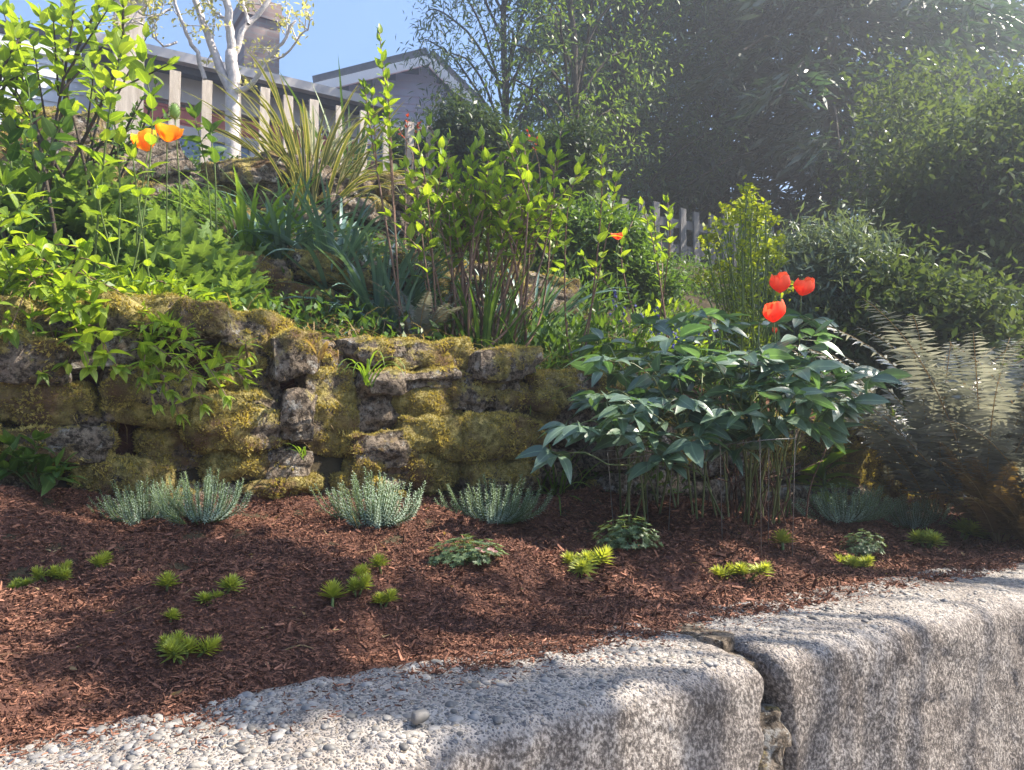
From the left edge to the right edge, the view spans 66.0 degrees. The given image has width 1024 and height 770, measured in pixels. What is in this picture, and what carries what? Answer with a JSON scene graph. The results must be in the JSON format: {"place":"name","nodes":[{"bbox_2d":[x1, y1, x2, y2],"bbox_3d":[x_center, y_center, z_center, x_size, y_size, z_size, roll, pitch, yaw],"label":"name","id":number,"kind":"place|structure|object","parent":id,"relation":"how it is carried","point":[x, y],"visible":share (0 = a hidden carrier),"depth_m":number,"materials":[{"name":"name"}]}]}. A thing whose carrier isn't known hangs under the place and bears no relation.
{"place":"outdoors","nodes":[
{"label":"outdoors","id":0,"kind":"place"},
{"bbox_2d":[0,184,1023,580],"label":"hillside","id":1,"kind":"structure","parent":0,"point":[326,466],"depth_m":2.71,"materials":[{"name":"soil"}]},
{"bbox_2d":[0,72,82,265],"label":"tall perennial","id":2,"kind":"object","parent":1,"relation":"on","point":[30,174],"visible":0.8,"depth_m":2.35,"materials":[{"name":"green plant"}]},
{"bbox_2d":[0,233,135,300],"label":"leafy mound","id":3,"kind":"object","parent":1,"relation":"on","point":[103,269],"visible":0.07,"depth_m":2.47,"materials":[{"name":"green plant"}]},
{"bbox_2d":[0,148,152,243],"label":"poppy plant","id":4,"kind":"object","parent":1,"relation":"on","point":[72,216],"visible":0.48,"depth_m":2.80,"materials":[{"name":"green plant"}]},
{"bbox_2d":[0,0,179,264],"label":"leafy shrub","id":5,"kind":"object","parent":1,"relation":"on","point":[14,63],"visible":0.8,"depth_m":2.63,"materials":[{"name":"green plant"}]},
{"bbox_2d":[0,20,193,129],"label":"house","id":6,"kind":"structure","parent":1,"relation":"on","point":[51,97],"depth_m":7.74,"materials":[{"name":"white paint"}]},
{"bbox_2d":[85,141,157,290],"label":"perennial","id":7,"kind":"object","parent":1,"relation":"on","point":[132,154],"visible":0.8,"depth_m":2.33,"materials":[{"name":"green plant"}]},
{"bbox_2d":[76,32,168,279],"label":"tall perennial","id":8,"kind":"object","parent":1,"relation":"on","point":[123,46],"visible":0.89,"depth_m":2.47,"materials":[{"name":"green plant"}]},
{"bbox_2d":[82,65,174,182],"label":"leafy shrub","id":9,"kind":"object","parent":1,"relation":"on","point":[122,151],"visible":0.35,"depth_m":3.05,"materials":[{"name":"green plant"}]},
{"bbox_2d":[54,265,232,307],"bbox_3d":[-1.141,-0.284,2.442,0.550,0.182,0.354,0,-2,0],"label":"leafy mound","id":10,"kind":"object","parent":1,"relation":"on","point":[156,288],"visible":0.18,"depth_m":2.39,"materials":[{"name":"green plant"}]},
{"bbox_2d":[155,123,183,236],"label":"orange poppy","id":11,"kind":"object","parent":1,"relation":"on","point":[167,133],"visible":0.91,"depth_m":2.62,"materials":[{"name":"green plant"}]},
{"bbox_2d":[68,200,284,311],"bbox_3d":[-1.276,-0.444,2.870,0.848,0.467,0.660,0,-2,0],"label":"poppy plant","id":12,"kind":"object","parent":1,"relation":"on","point":[190,251],"visible":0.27,"depth_m":2.75,"materials":[{"name":"green plant"}]},
{"bbox_2d":[148,175,231,221],"bbox_3d":[-1.460,-0.847,3.628,0.470,0.215,0.321,0,-2,0],"label":"leafy mound","id":13,"kind":"object","parent":1,"relation":"on","point":[185,194],"visible":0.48,"depth_m":3.57,"materials":[{"name":"green plant"}]},
{"bbox_2d":[81,0,313,160],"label":"birch tree","id":14,"kind":"object","parent":1,"relation":"on","point":[232,73],"visible":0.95,"depth_m":4.78,"materials":[{"name":"white plant"}]},
{"bbox_2d":[181,100,226,230],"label":"perennial","id":15,"kind":"object","parent":1,"relation":"on","point":[210,128],"visible":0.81,"depth_m":2.90,"materials":[{"name":"green plant"}]},
{"bbox_2d":[158,253,270,311],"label":"poppy plant","id":16,"kind":"object","parent":1,"relation":"on","point":[234,288],"visible":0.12,"depth_m":2.74,"materials":[{"name":"green plant"}]},
{"bbox_2d":[82,0,391,170],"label":"house","id":17,"kind":"structure","parent":1,"relation":"on","point":[186,66],"depth_m":7.95,"materials":[{"name":"grey"}]},
{"bbox_2d":[145,120,257,160],"bbox_3d":[-3.032,-1.962,7.713,1.070,1.070,0.063,1,-2,-33],"label":"window","id":18,"kind":"structure","parent":17,"relation":"in","point":[188,131],"depth_m":7.70,"materials":[{"name":"blue glass"}]},
{"bbox_2d":[146,164,342,256],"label":"bulb foliage","id":19,"kind":"object","parent":1,"relation":"on","point":[240,216],"visible":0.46,"depth_m":3.35,"materials":[{"name":"green plant"}]},
{"bbox_2d":[0,105,562,244],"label":"rock wall","id":20,"kind":"structure","parent":1,"relation":"on","point":[258,171],"depth_m":3.87,"materials":[{"name":"stone"}]},
{"bbox_2d":[177,50,440,218],"bbox_3d":[-1.126,-1.229,4.263,1.600,0.947,1.464,-2,-3,39],"label":"flax plant","id":21,"kind":"object","parent":20,"relation":"on","point":[309,147],"visible":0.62,"depth_m":4.04,"materials":[{"name":"green plant"}]},
{"bbox_2d":[111,0,453,190],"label":"picket fence","id":22,"kind":"object","parent":1,"relation":"on","point":[130,94],"visible":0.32,"depth_m":5.20,"materials":[{"name":"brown wood"}]},
{"bbox_2d":[183,161,402,259],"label":"bulb foliage","id":23,"kind":"object","parent":1,"relation":"on","point":[275,227],"visible":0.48,"depth_m":3.38,"materials":[{"name":"green plant"}]},
{"bbox_2d":[279,57,386,178],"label":"spiky plant","id":24,"kind":"object","parent":1,"relation":"on","point":[350,138],"visible":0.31,"depth_m":4.75,"materials":[{"name":"green plant"}]},
{"bbox_2d":[242,205,514,334],"bbox_3d":[-0.596,-0.472,3.407,1.150,0.566,1.144,1,-2,-30],"label":"bulb foliage","id":25,"kind":"object","parent":1,"relation":"on","point":[357,283],"visible":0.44,"depth_m":3.21,"materials":[{"name":"green plant"}]},
{"bbox_2d":[314,249,473,338],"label":"bulb foliage","id":26,"kind":"object","parent":1,"relation":"on","point":[394,318],"visible":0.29,"depth_m":3.04,"materials":[{"name":"green plant"}]},
{"bbox_2d":[312,47,481,189],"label":"house","id":27,"kind":"structure","parent":1,"relation":"on","point":[404,81],"depth_m":14.32,"materials":[{"name":"grey"}]},
{"bbox_2d":[358,23,437,336],"bbox_3d":[-0.465,-0.778,3.042,0.305,1.257,0.212,2,-3,-39],"label":"sapling","id":28,"kind":"object","parent":1,"relation":"on","point":[391,167],"visible":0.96,"depth_m":3.03,"materials":[{"name":"plant"}]},
{"bbox_2d":[237,248,579,337],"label":"rock wall","id":29,"kind":"structure","parent":1,"relation":"on","point":[304,259],"depth_m":3.37,"materials":[{"name":"stone"}]},
{"bbox_2d":[222,166,447,287],"bbox_3d":[-0.800,-0.668,3.514,1.046,0.558,0.950,1,-2,-26],"label":"bulb foliage","id":30,"kind":"object","parent":29,"relation":"on","point":[355,240],"visible":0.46,"depth_m":3.39,"materials":[{"name":"green plant"}]},
{"bbox_2d":[366,280,464,339],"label":"fern","id":31,"kind":"object","parent":1,"relation":"on","point":[425,317],"visible":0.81,"depth_m":2.97,"materials":[{"name":"plant"}]},
{"bbox_2d":[323,212,532,334],"bbox_3d":[-0.426,-0.481,3.561,0.999,0.616,1.059,2,-3,-37],"label":"bulb foliage","id":32,"kind":"object","parent":1,"relation":"on","point":[412,273],"visible":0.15,"depth_m":3.39,"materials":[{"name":"green plant"}]},
{"bbox_2d":[378,112,482,339],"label":"cane shrub","id":33,"kind":"object","parent":1,"relation":"on","point":[416,205],"visible":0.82,"depth_m":3.00,"materials":[{"name":"green plant"}]},
{"bbox_2d":[367,73,545,192],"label":"dark shrub","id":34,"kind":"object","parent":1,"relation":"on","point":[464,125],"visible":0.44,"depth_m":6.02,"materials":[{"name":"green plant"}]},
{"bbox_2d":[0,288,966,510],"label":"rock wall","id":35,"kind":"structure","parent":1,"relation":"on","point":[441,414],"depth_m":2.43,"materials":[{"name":"green stone"}]},
{"bbox_2d":[0,166,46,299],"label":"perennial","id":36,"kind":"object","parent":35,"relation":"on","point":[7,263],"visible":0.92,"depth_m":2.08,"materials":[{"name":"green plant"}]},
{"bbox_2d":[0,298,51,386],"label":"sprawling perennial","id":37,"kind":"object","parent":35,"relation":"on","point":[30,329],"visible":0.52,"depth_m":2.02,"materials":[{"name":"plant"}]},
{"bbox_2d":[0,248,96,323],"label":"perennial","id":38,"kind":"object","parent":35,"relation":"on","point":[59,283],"visible":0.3,"depth_m":2.08,"materials":[{"name":"green plant"}]},
{"bbox_2d":[0,228,135,348],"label":"sprawling perennial","id":39,"kind":"object","parent":35,"relation":"on","point":[44,249],"visible":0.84,"depth_m":2.10,"materials":[{"name":"plant"}]},
{"bbox_2d":[33,270,133,382],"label":"sprawling perennial","id":40,"kind":"object","parent":35,"relation":"on","point":[84,338],"visible":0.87,"depth_m":2.02,"materials":[{"name":"plant"}]},
{"bbox_2d":[112,300,237,428],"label":"sprawling perennial","id":41,"kind":"object","parent":35,"relation":"on","point":[147,348],"visible":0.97,"depth_m":2.10,"materials":[{"name":"plant"}]},
{"bbox_2d":[202,338,262,390],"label":"sprawling perennial","id":42,"kind":"object","parent":35,"relation":"on","point":[221,360],"visible":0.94,"depth_m":2.22,"materials":[{"name":"plant"}]},
{"bbox_2d":[536,444,606,515],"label":"grass clump","id":43,"kind":"object","parent":35,"relation":"on","point":[554,487],"visible":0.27,"depth_m":2.88,"materials":[{"name":"plant"}]},
{"bbox_2d":[788,442,867,505],"bbox_3d":[1.300,0.380,3.321,0.357,0.383,0.288,0,-2,0],"label":"foxglove","id":44,"kind":"object","parent":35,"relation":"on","point":[834,456],"visible":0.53,"depth_m":3.31,"materials":[{"name":"green plant"}]},
{"bbox_2d":[383,119,591,348],"bbox_3d":[-0.060,-0.585,3.177,0.702,1.048,0.680,1,-2,-36],"label":"cane shrub","id":45,"kind":"object","parent":1,"relation":"on","point":[471,216],"visible":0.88,"depth_m":3.13,"materials":[{"name":"green plant"}]},
{"bbox_2d":[415,255,573,349],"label":"grass clump","id":46,"kind":"object","parent":1,"relation":"on","point":[490,306],"visible":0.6,"depth_m":3.02,"materials":[{"name":"green plant"}]},
{"bbox_2d":[376,0,636,151],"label":"birch tree","id":47,"kind":"object","parent":1,"relation":"on","point":[502,8],"visible":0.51,"depth_m":8.19,"materials":[{"name":"green plant"}]},
{"bbox_2d":[0,354,1023,769],"bbox_3d":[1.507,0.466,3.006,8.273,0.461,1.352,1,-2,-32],"label":"bark mulch","id":48,"kind":"object","parent":1,"relation":"on","point":[624,610],"visible":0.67,"depth_m":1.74,"materials":[{"name":"brown wood"}]},
{"bbox_2d":[0,429,86,495],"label":"leafy seedling","id":49,"kind":"object","parent":48,"relation":"on","point":[45,469],"visible":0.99,"depth_m":1.93,"materials":[{"name":"green plant"}]},
{"bbox_2d":[29,558,74,582],"bbox_3d":[-0.934,0.388,1.601,0.085,0.061,0.077,1,-2,-32],"label":"lime sedum","id":50,"kind":"object","parent":48,"relation":"on","point":[62,572],"visible":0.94,"depth_m":1.59,"materials":[{"name":"green plant"}]},
{"bbox_2d":[86,474,191,525],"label":"grey tuft","id":51,"kind":"object","parent":48,"relation":"on","point":[145,511],"visible":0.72,"depth_m":2.01,"materials":[{"name":"green plant"}]},
{"bbox_2d":[157,632,221,664],"bbox_3d":[-0.539,0.450,1.322,0.106,0.073,0.088,1,-2,-22],"label":"lime sedum","id":52,"kind":"object","parent":48,"relation":"on","point":[170,649],"visible":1,"depth_m":1.32,"materials":[{"name":"green plant"}]},
{"bbox_2d":[148,467,251,524],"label":"grey tuft","id":53,"kind":"object","parent":48,"relation":"on","point":[220,511],"visible":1,"depth_m":1.98,"materials":[{"name":"green plant"}]},
{"bbox_2d":[309,469,426,528],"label":"grey tuft","id":54,"kind":"object","parent":48,"relation":"on","point":[377,515],"visible":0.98,"depth_m":2.17,"materials":[{"name":"green plant"}]},
{"bbox_2d":[427,533,509,567],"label":"cushion plant","id":55,"kind":"object","parent":48,"relation":"on","point":[458,558],"visible":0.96,"depth_m":1.82,"materials":[{"name":"green plant"}]},
{"bbox_2d":[434,472,553,524],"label":"grey tuft","id":56,"kind":"object","parent":48,"relation":"on","point":[494,513],"visible":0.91,"depth_m":2.44,"materials":[{"name":"green plant"}]},
{"bbox_2d":[0,225,1021,707],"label":"dry litter","id":57,"kind":"object","parent":48,"relation":"on","point":[358,331],"visible":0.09,"depth_m":2.71,"materials":[{"name":"plant"}]},
{"bbox_2d":[559,544,615,577],"bbox_3d":[0.196,0.449,1.985,0.157,0.091,0.119,1,-2,-28],"label":"lime sedum","id":58,"kind":"object","parent":48,"relation":"on","point":[584,561],"visible":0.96,"depth_m":1.98,"materials":[{"name":"green plant"}]},
{"bbox_2d":[593,514,663,549],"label":"cushion plant","id":59,"kind":"object","parent":48,"relation":"on","point":[613,540],"visible":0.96,"depth_m":2.12,"materials":[{"name":"green plant"}]},
{"bbox_2d":[515,313,795,527],"bbox_3d":[0.386,0.112,2.547,0.926,0.730,0.806,1,-2,-29],"label":"peony","id":60,"kind":"object","parent":48,"relation":"on","point":[637,401],"visible":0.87,"depth_m":2.40,"materials":[{"name":"green plant"}]},
{"bbox_2d":[690,175,793,416],"bbox_3d":[0.965,-0.266,3.324,0.418,1.220,0.570,-1,-2,25],"label":"euphorbia","id":61,"kind":"object","parent":48,"relation":"on","point":[747,283],"visible":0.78,"depth_m":3.29,"materials":[{"name":"plant"}]},
{"bbox_2d":[711,560,773,581],"bbox_3d":[0.605,0.503,2.087,0.156,0.077,0.163,-7,-5,-23],"label":"lime sedum","id":62,"kind":"object","parent":48,"relation":"on","point":[742,568],"visible":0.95,"depth_m":2.08,"materials":[{"name":"green plant"}]},
{"bbox_2d":[719,432,795,557],"bbox_3d":[0.726,0.339,2.350,0.232,0.398,0.232,0,-2,0],"label":"plant support","id":63,"kind":"object","parent":48,"relation":"on","point":[759,440],"visible":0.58,"depth_m":2.30,"materials":[{"name":"metal"}]},
{"bbox_2d":[703,439,826,524],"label":"dead plant","id":64,"kind":"object","parent":48,"relation":"on","point":[752,503],"visible":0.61,"depth_m":2.67,"materials":[{"name":"plant"}]},
{"bbox_2d":[763,299,791,514],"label":"red tulip","id":65,"kind":"object","parent":48,"relation":"on","point":[773,312],"visible":0.87,"depth_m":2.38,"materials":[{"name":"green plant"}]},
{"bbox_2d":[651,308,911,526],"bbox_3d":[0.754,0.091,2.553,0.831,0.791,0.794,1,-2,-34],"label":"peony","id":66,"kind":"object","parent":48,"relation":"on","point":[782,393],"visible":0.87,"depth_m":2.42,"materials":[{"name":"green plant"}]},
{"bbox_2d":[786,277,814,516],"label":"red tulip","id":67,"kind":"object","parent":48,"relation":"on","point":[806,286],"visible":0.83,"depth_m":2.66,"materials":[{"name":"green plant"}]},
{"bbox_2d":[785,482,897,522],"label":"grey tuft","id":68,"kind":"object","parent":48,"relation":"on","point":[854,513],"visible":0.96,"depth_m":2.92,"materials":[{"name":"green plant"}]},
{"bbox_2d":[839,528,886,555],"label":"cushion plant","id":69,"kind":"object","parent":48,"relation":"on","point":[863,548],"visible":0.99,"depth_m":2.52,"materials":[{"name":"green plant"}]},
{"bbox_2d":[778,314,1023,514],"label":"sword fern","id":70,"kind":"object","parent":48,"relation":"on","point":[908,477],"visible":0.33,"depth_m":3.10,"materials":[{"name":"plant"}]},
{"bbox_2d":[791,299,1023,517],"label":"sword fern","id":71,"kind":"object","parent":48,"relation":"on","point":[984,415],"visible":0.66,"depth_m":2.83,"materials":[{"name":"plant"}]},
{"bbox_2d":[875,488,956,529],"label":"grey tuft","id":72,"kind":"object","parent":48,"relation":"on","point":[916,520],"visible":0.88,"depth_m":3.12,"materials":[{"name":"green plant"}]},
{"bbox_2d":[905,527,948,548],"bbox_3d":[1.406,0.538,2.686,0.138,0.105,0.153,6,1,9],"label":"lime sedum","id":73,"kind":"object","parent":48,"relation":"on","point":[930,537],"visible":0.93,"depth_m":2.67,"materials":[{"name":"green plant"}]},
{"bbox_2d":[876,345,1023,495],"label":"sword fern","id":74,"kind":"object","parent":48,"relation":"on","point":[1007,449],"visible":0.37,"depth_m":2.80,"materials":[{"name":"plant"}]},
{"bbox_2d":[943,515,992,540],"bbox_3d":[1.680,0.546,2.889,0.199,0.126,0.179,11,-2,34],"label":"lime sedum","id":75,"kind":"object","parent":48,"relation":"on","point":[968,527],"visible":0.77,"depth_m":2.88,"materials":[{"name":"green plant"}]},
{"bbox_2d":[932,442,1023,542],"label":"old fern","id":76,"kind":"object","parent":48,"relation":"on","point":[986,518],"visible":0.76,"depth_m":2.78,"materials":[{"name":"plant"}]},
{"bbox_2d":[945,464,1023,541],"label":"old fern","id":77,"kind":"object","parent":48,"relation":"on","point":[1007,518],"visible":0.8,"depth_m":2.73,"materials":[{"name":"plant"}]},
{"bbox_2d":[0,122,1023,426],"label":"ground cover","id":78,"kind":"object","parent":1,"relation":"on","point":[304,318],"visible":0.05,"depth_m":3.09,"materials":[{"name":"green plant"}]},
{"bbox_2d":[455,212,593,279],"bbox_3d":[0.027,-0.783,4.641,0.922,0.419,0.497,0,-2,0],"label":"leafy mound","id":79,"kind":"object","parent":1,"relation":"on","point":[538,258],"visible":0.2,"depth_m":4.58,"materials":[{"name":"green plant"}]},
{"bbox_2d":[428,238,639,349],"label":"bulb foliage","id":80,"kind":"object","parent":1,"relation":"on","point":[561,313],"visible":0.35,"depth_m":3.40,"materials":[{"name":"green plant"}]},
{"bbox_2d":[445,101,624,235],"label":"dark shrub","id":81,"kind":"object","parent":1,"relation":"on","point":[575,139],"visible":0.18,"depth_m":5.92,"materials":[{"name":"green plant"}]},
{"bbox_2d":[518,306,607,368],"bbox_3d":[0.188,-0.196,3.322,0.470,0.295,0.379,-1,-2,14],"label":"leafy mound","id":82,"kind":"object","parent":1,"relation":"on","point":[559,342],"visible":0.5,"depth_m":3.28,"materials":[{"name":"green plant"}]},
{"bbox_2d":[458,0,683,196],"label":"birch tree","id":83,"kind":"object","parent":1,"relation":"on","point":[576,96],"visible":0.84,"depth_m":7.66,"materials":[{"name":"green plant"}]},
{"bbox_2d":[551,143,627,360],"bbox_3d":[0.315,-0.485,3.170,0.271,0.912,0.240,-2,-3,40],"label":"sapling","id":84,"kind":"object","parent":1,"relation":"on","point":[602,235],"visible":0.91,"depth_m":3.17,"materials":[{"name":"plant"}]},
{"bbox_2d":[550,252,648,316],"bbox_3d":[0.413,-0.548,4.328,0.691,0.363,0.472,0,-2,0],"label":"leafy mound","id":85,"kind":"object","parent":1,"relation":"on","point":[582,295],"visible":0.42,"depth_m":4.26,"materials":[{"name":"green plant"}]},
{"bbox_2d":[512,188,706,316],"bbox_3d":[0.586,-0.788,4.971,1.235,0.958,1.074,1,-2,-24],"label":"leafy shrub","id":86,"kind":"object","parent":1,"relation":"on","point":[637,263],"visible":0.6,"depth_m":4.77,"materials":[{"name":"green plant"}]},
{"bbox_2d":[551,286,674,361],"bbox_3d":[0.412,-0.260,3.509,0.681,0.365,0.518,0,-2,0],"label":"leafy mound","id":87,"kind":"object","parent":1,"relation":"on","point":[601,322],"visible":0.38,"depth_m":3.46,"materials":[{"name":"green plant"}]},
{"bbox_2d":[500,0,753,259],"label":"conifer tree","id":88,"kind":"object","parent":1,"relation":"on","point":[618,50],"visible":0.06,"depth_m":11.94,"materials":[{"name":"green plant"}]},
{"bbox_2d":[577,195,677,374],"bbox_3d":[0.610,-0.445,3.634,0.307,0.862,0.715,-2,-3,44],"label":"sapling","id":89,"kind":"object","parent":1,"relation":"on","point":[670,239],"visible":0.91,"depth_m":3.65,"materials":[{"name":"plant"}]},
{"bbox_2d":[500,0,762,250],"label":"birch tree","id":90,"kind":"object","parent":1,"relation":"on","point":[625,189],"visible":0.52,"depth_m":9.29,"materials":[{"name":"green plant"}]},
{"bbox_2d":[609,292,723,355],"bbox_3d":[0.744,-0.273,3.878,0.658,0.365,0.484,0,-2,0],"label":"leafy mound","id":91,"kind":"object","parent":1,"relation":"on","point":[658,304],"visible":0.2,"depth_m":3.88,"materials":[{"name":"green plant"}]},
{"bbox_2d":[591,191,825,266],"bbox_3d":[2.345,-1.389,8.200,6.251,0.688,0.061,1,-2,-33],"label":"picket fence","id":92,"kind":"object","parent":1,"relation":"on","point":[683,226],"visible":0.17,"depth_m":7.80,"materials":[{"name":"grey wood"}]},
{"bbox_2d":[579,0,872,266],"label":"conifer tree","id":93,"kind":"object","parent":1,"relation":"on","point":[794,58],"visible":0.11,"depth_m":10.81,"materials":[{"name":"green plant"}]},
{"bbox_2d":[709,192,941,360],"bbox_3d":[1.833,-0.434,4.709,1.427,1.423,1.219,0,-2,0],"label":"silvery shrub","id":94,"kind":"object","parent":1,"relation":"on","point":[816,255],"visible":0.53,"depth_m":4.45,"materials":[{"name":"green plant"}]},
{"bbox_2d":[633,0,1023,266],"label":"conifer tree","id":95,"kind":"object","parent":1,"relation":"on","point":[883,20],"visible":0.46,"depth_m":9.53,"materials":[{"name":"green plant"}]},
{"bbox_2d":[793,220,1023,413],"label":"leafy shrub","id":96,"kind":"object","parent":1,"relation":"on","point":[942,304],"visible":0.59,"depth_m":4.02,"materials":[{"name":"green plant"}]},
{"bbox_2d":[794,4,1023,373],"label":"hedge tree","id":97,"kind":"object","parent":1,"relation":"on","point":[915,173],"visible":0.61,"depth_m":5.95,"materials":[{"name":"green plant"}]},
{"bbox_2d":[814,0,1023,308],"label":"conifer tree","id":98,"kind":"object","parent":1,"relation":"on","point":[947,43],"visible":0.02,"depth_m":11.90,"materials":[{"name":"green plant"}]},
{"bbox_2d":[836,152,1023,304],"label":"hedge tree","id":99,"kind":"object","parent":1,"relation":"on","point":[973,243],"visible":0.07,"depth_m":6.07,"materials":[{"name":"green plant"}]},
{"bbox_2d":[931,115,1023,313],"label":"hedge tree","id":100,"kind":"object","parent":1,"relation":"on","point":[1015,187],"visible":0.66,"depth_m":5.20,"materials":[{"name":"green plant"}]},
{"bbox_2d":[0,0,1023,308],"label":"sky","id":101,"kind":"structure","parent":0,"point":[346,30],"materials":[{"name":"blue"}]},
{"label":"pavement","id":102,"kind":"structure","parent":0,"visible":0},
{"bbox_2d":[0,622,763,769],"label":"concrete wall","id":103,"kind":"structure","parent":102,"relation":"on","point":[686,702],"depth_m":1.22,"materials":[{"name":"grey concrete"}]},
{"bbox_2d":[674,622,791,769],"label":"stone filling","id":104,"kind":"object","parent":103,"relation":"attached to","point":[777,736],"visible":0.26,"depth_m":1.47,"materials":[{"name":"stone"}]},
{"bbox_2d":[673,561,1023,769],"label":"concrete wall","id":105,"kind":"structure","parent":102,"relation":"on","point":[928,676],"depth_m":1.72,"materials":[{"name":"grey concrete"}]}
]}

